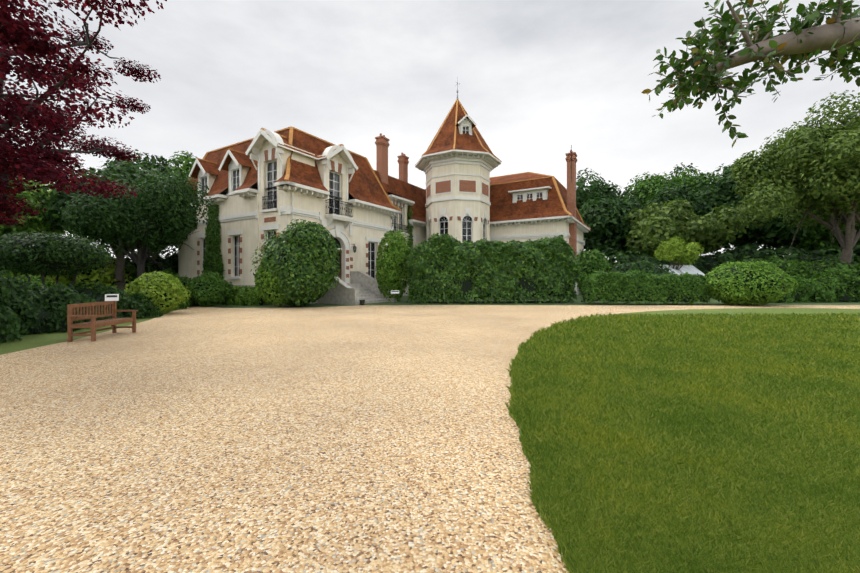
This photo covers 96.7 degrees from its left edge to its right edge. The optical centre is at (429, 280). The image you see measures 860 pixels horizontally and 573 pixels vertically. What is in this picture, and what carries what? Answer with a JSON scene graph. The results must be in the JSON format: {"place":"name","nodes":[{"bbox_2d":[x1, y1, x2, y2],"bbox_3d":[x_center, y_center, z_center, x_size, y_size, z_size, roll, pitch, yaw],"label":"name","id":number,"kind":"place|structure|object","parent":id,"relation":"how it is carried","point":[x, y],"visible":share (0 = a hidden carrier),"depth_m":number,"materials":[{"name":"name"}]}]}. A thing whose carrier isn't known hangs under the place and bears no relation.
{"place":"outdoors","nodes":[
{"label":"outdoors","id":0,"kind":"place"},
{"bbox_2d":[0,0,859,261],"label":"sky","id":1,"kind":"structure","parent":0,"point":[538,79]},
{"bbox_2d":[193,294,859,307],"bbox_3d":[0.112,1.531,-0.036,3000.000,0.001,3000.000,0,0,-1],"label":"ground","id":2,"kind":"structure","parent":0,"point":[403,300],"depth_m":25.05,"materials":[{"name":"green plant"}]},
{"bbox_2d":[0,225,47,286],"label":"bush","id":3,"kind":"object","parent":2,"relation":"on","point":[10,272],"depth_m":20.63,"materials":[{"name":"green plant"}]},
{"bbox_2d":[2,274,53,293],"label":"bush","id":4,"kind":"object","parent":2,"relation":"on","point":[40,283],"depth_m":17.04,"materials":[{"name":"green plant"}]},
{"bbox_2d":[0,178,59,241],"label":"tree","id":5,"kind":"object","parent":2,"relation":"on","point":[20,227],"visible":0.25,"depth_m":22.44,"materials":[{"name":"green plant"}]},
{"bbox_2d":[4,179,73,241],"bbox_3d":[-32.236,-3.489,28.448,10.615,10.333,9.722,0,0,-1],"label":"tree","id":6,"kind":"object","parent":2,"relation":"on","point":[37,228],"depth_m":28.81,"materials":[{"name":"green plant"}]},
{"bbox_2d":[0,231,112,289],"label":"topiary tree","id":7,"kind":"object","parent":2,"relation":"on","point":[57,237],"depth_m":13.48,"materials":[{"name":"green plant"}]},
{"bbox_2d":[21,244,136,290],"bbox_3d":[-31.842,-0.717,21.037,25.704,4.836,7.322,0,0,-39],"label":"understory","id":8,"kind":"object","parent":2,"relation":"on","point":[109,274],"depth_m":25.77,"materials":[{"name":"green plant"}]},
{"bbox_2d":[0,270,163,342],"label":"hedge","id":9,"kind":"object","parent":2,"relation":"on","point":[21,294],"depth_m":11.20,"materials":[{"name":"green plant"}]},
{"bbox_2d":[0,0,166,224],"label":"red maple","id":10,"kind":"object","parent":2,"relation":"on","point":[41,163],"depth_m":8.76,"materials":[{"name":"red plant"}]},
{"bbox_2d":[0,311,171,354],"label":"verge grass","id":11,"kind":"structure","parent":2,"relation":"on","point":[30,341],"depth_m":9.84,"materials":[{"name":"green plant"}]},
{"bbox_2d":[105,294,118,326],"bbox_3d":[-10.030,0.986,12.053,0.340,1.090,0.094,0,0,-36],"label":"sign","id":12,"kind":"object","parent":11,"relation":"on","point":[111,297],"visible":0.81,"depth_m":12.04,"materials":[{"name":"white plastic"}]},
{"bbox_2d":[124,271,190,313],"bbox_3d":[-12.393,0.571,17.238,2.557,1.986,2.228,0,0,-1],"label":"yellow shrub","id":13,"kind":"object","parent":11,"relation":"on","point":[137,284],"depth_m":16.81,"materials":[{"name":"plant"}]},
{"bbox_2d":[32,158,192,290],"bbox_3d":[-21.593,-3.522,26.849,7.996,10.474,10.321,0,0,-1],"label":"tree","id":14,"kind":"object","parent":2,"relation":"on","point":[124,173],"depth_m":24.79,"materials":[{"name":"green plant"}]},
{"bbox_2d":[58,166,215,277],"bbox_3d":[-16.481,-2.441,21.722,7.686,8.183,5.865,0,0,-37],"label":"holm oak tree","id":15,"kind":"object","parent":2,"relation":"on","point":[102,220],"depth_m":21.05,"materials":[{"name":"green plant"}]},
{"bbox_2d":[106,149,174,256],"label":"tree","id":16,"kind":"object","parent":2,"relation":"on","point":[153,160],"depth_m":45.89,"materials":[{"name":"green plant"}]},
{"bbox_2d":[113,250,177,288],"bbox_3d":[-21.910,-0.529,32.884,6.922,4.380,13.179,0,0,36],"label":"understory","id":17,"kind":"object","parent":2,"relation":"on","point":[147,269],"depth_m":30.62,"materials":[{"name":"green plant"}]},
{"bbox_2d":[129,172,171,258],"bbox_3d":[-24.801,-3.754,32.772,10.148,10.783,8.492,0,0,-1],"label":"tree","id":18,"kind":"object","parent":2,"relation":"on","point":[158,253],"depth_m":33.51,"materials":[{"name":"green plant"}]},
{"bbox_2d":[127,269,199,310],"bbox_3d":[-14.643,0.450,21.172,3.954,2.311,6.273,0,0,-1],"label":"bush","id":19,"kind":"object","parent":2,"relation":"on","point":[187,303],"depth_m":22.03,"materials":[{"name":"green plant"}]},
{"bbox_2d":[166,151,197,180],"bbox_3d":[-24.569,-9.297,43.106,13.085,8.732,9.296,0,0,-29],"label":"tree","id":20,"kind":"object","parent":2,"relation":"on","point":[186,166],"visible":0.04,"depth_m":39.61,"materials":[{"name":"green plant"}]},
{"bbox_2d":[185,271,233,306],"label":"round shrub","id":21,"kind":"object","parent":2,"relation":"on","point":[224,292],"depth_m":21.71,"materials":[{"name":"green plant"}]},
{"bbox_2d":[201,204,224,277],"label":"climbing ivy","id":22,"kind":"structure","parent":2,"relation":"on","point":[214,264],"depth_m":27.33,"materials":[{"name":"green plant"}]},
{"bbox_2d":[219,285,267,305],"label":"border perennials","id":23,"kind":"object","parent":2,"relation":"on","point":[249,294],"depth_m":23.08,"materials":[{"name":"green plant"}]},
{"bbox_2d":[254,257,295,306],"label":"bush","id":24,"kind":"object","parent":2,"relation":"on","point":[267,297],"depth_m":20.90,"materials":[{"name":"green plant"}]},
{"bbox_2d":[250,229,339,306],"bbox_3d":[-7.732,-0.758,22.171,4.969,4.683,4.363,0,0,-1],"label":"bush","id":25,"kind":"object","parent":2,"relation":"on","point":[327,276],"depth_m":20.86,"materials":[{"name":"green plant"}]},
{"bbox_2d":[282,219,340,272],"bbox_3d":[-6.853,-1.881,22.026,3.231,3.387,3.079,0,0,-1],"label":"bush","id":26,"kind":"object","parent":25,"relation":"on","point":[300,229],"depth_m":21.02,"materials":[{"name":"green plant"}]},
{"bbox_2d":[178,77,590,304],"bbox_3d":[-1.069,-9.419,37.251,26.654,21.900,32.904,0,0,31],"label":"villa","id":27,"kind":"object","parent":2,"relation":"on","point":[262,183],"visible":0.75,"depth_m":29.58,"materials":[{"name":"beige paint"}]},
{"bbox_2d":[407,205,413,253],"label":"ivy","id":28,"kind":"object","parent":27,"relation":"attached to","point":[410,230],"visible":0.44,"depth_m":37.48,"materials":[{"name":"green plant"}]},
{"bbox_2d":[375,228,411,301],"bbox_3d":[-2.614,-1.097,27.143,2.717,5.366,2.873,0,0,-1],"label":"shrub","id":29,"kind":"object","parent":2,"relation":"on","point":[400,255],"depth_m":26.50,"materials":[{"name":"green plant"}]},
{"bbox_2d":[391,290,398,293],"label":"sign","id":30,"kind":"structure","parent":2,"relation":"on","point":[394,291],"depth_m":25.10,"materials":[{"name":"white plastic"}]},
{"bbox_2d":[0,305,859,572],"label":"gravel drive","id":31,"kind":"structure","parent":2,"relation":"on","point":[348,439],"depth_m":3.53,"materials":[{"name":"beige gravel"}]},
{"bbox_2d":[67,301,137,341],"bbox_3d":[-8.758,1.066,10.311,0.640,0.930,1.710,0,0,-8],"label":"teak bench","id":32,"kind":"object","parent":31,"relation":"on","point":[94,324],"visible":1,"depth_m":10.03,"materials":[{"name":"brown wood"}]},
{"bbox_2d":[406,233,580,303],"bbox_3d":[4.407,-0.776,26.441,12.058,4.696,4.269,0,0,-1],"label":"tall hedge","id":33,"kind":"object","parent":2,"relation":"on","point":[491,260],"depth_m":24.96,"materials":[{"name":"green plant"}]},
{"bbox_2d":[576,249,611,291],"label":"shrub","id":34,"kind":"object","parent":2,"relation":"on","point":[587,258],"depth_m":29.88,"materials":[{"name":"green plant"}]},
{"bbox_2d":[576,168,646,260],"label":"tree","id":35,"kind":"object","parent":2,"relation":"on","point":[595,188],"depth_m":58.75,"materials":[{"name":"green plant"}]},
{"bbox_2d":[607,260,674,275],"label":"shrub","id":36,"kind":"object","parent":2,"relation":"on","point":[646,265],"depth_m":29.39,"materials":[{"name":"green plant"}]},
{"bbox_2d":[580,269,711,304],"bbox_3d":[13.610,0.427,24.350,7.855,2.259,2.390,0,0,-1],"label":"low hedge","id":37,"kind":"object","parent":2,"relation":"on","point":[632,279],"depth_m":23.53,"materials":[{"name":"green plant"}]},
{"bbox_2d":[630,163,702,195],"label":"tree","id":38,"kind":"object","parent":2,"relation":"on","point":[677,168],"depth_m":66.14,"materials":[{"name":"green plant"}]},
{"bbox_2d":[619,169,717,206],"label":"tree","id":39,"kind":"object","parent":2,"relation":"on","point":[650,187],"depth_m":58.60,"materials":[{"name":"green plant"}]},
{"bbox_2d":[654,236,703,273],"bbox_3d":[21.784,-1.084,33.591,3.664,5.456,3.109,0,0,-1],"label":"small bright tree","id":40,"kind":"object","parent":2,"relation":"on","point":[672,250],"depth_m":32.91,"materials":[{"name":"green plant"}]},
{"bbox_2d":[659,265,704,276],"bbox_3d":[19.927,0.088,33.874,7.050,2.885,3.270,0,0,-5],"label":"greenhouse","id":41,"kind":"object","parent":2,"relation":"on","point":[689,269],"visible":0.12,"depth_m":33.35,"materials":[{"name":"glass"}]},
{"bbox_2d":[624,198,748,256],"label":"tree","id":42,"kind":"object","parent":2,"relation":"on","point":[653,226],"depth_m":41.11,"materials":[{"name":"green plant"}]},
{"bbox_2d":[622,180,762,248],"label":"tree","id":43,"kind":"object","parent":2,"relation":"on","point":[671,193],"visible":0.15,"depth_m":47.35,"materials":[{"name":"green plant"}]},
{"bbox_2d":[577,239,859,293],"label":"understory","id":44,"kind":"object","parent":2,"relation":"on","point":[726,256],"depth_m":39.10,"materials":[{"name":"green plant"}]},
{"bbox_2d":[683,160,768,247],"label":"tree","id":45,"kind":"object","parent":2,"relation":"on","point":[706,182],"depth_m":56.35,"materials":[{"name":"green plant"}]},
{"bbox_2d":[705,260,798,305],"bbox_3d":[19.452,0.184,23.473,4.991,2.804,4.344,0,0,-1],"label":"round shrub","id":46,"kind":"object","parent":2,"relation":"on","point":[764,267],"depth_m":22.18,"materials":[{"name":"green plant"}]},
{"bbox_2d":[691,160,818,248],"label":"tree","id":47,"kind":"object","parent":2,"relation":"on","point":[724,191],"depth_m":43.77,"materials":[{"name":"green plant"}]},
{"bbox_2d":[731,90,859,265],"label":"tree","id":48,"kind":"object","parent":2,"relation":"on","point":[818,164],"depth_m":29.61,"materials":[{"name":"green plant"}]},
{"bbox_2d":[742,255,859,277],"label":"hedge","id":49,"kind":"object","parent":2,"relation":"on","point":[791,265],"depth_m":30.18,"materials":[{"name":"green plant"}]},
{"bbox_2d":[759,206,859,255],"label":"tree","id":50,"kind":"object","parent":2,"relation":"on","point":[816,237],"depth_m":41.15,"materials":[{"name":"green plant"}]},
{"bbox_2d":[772,267,859,302],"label":"hedge","id":51,"kind":"object","parent":2,"relation":"on","point":[812,285],"depth_m":26.48,"materials":[{"name":"green plant"}]},
{"bbox_2d":[578,195,651,262],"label":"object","id":52,"kind":"object","parent":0,"point":[600,217],"depth_m":47.93,"materials":[{"name":"green plant"}]},
{"bbox_2d":[505,308,859,572],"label":"lawn","id":53,"kind":"structure","parent":0,"point":[745,458],"depth_m":3.54,"materials":[{"name":"green plant"}]},
{"bbox_2d":[641,0,859,146],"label":"branch","id":54,"kind":"object","parent":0,"point":[689,86],"depth_m":2.93,"materials":[{"name":"green plant"}]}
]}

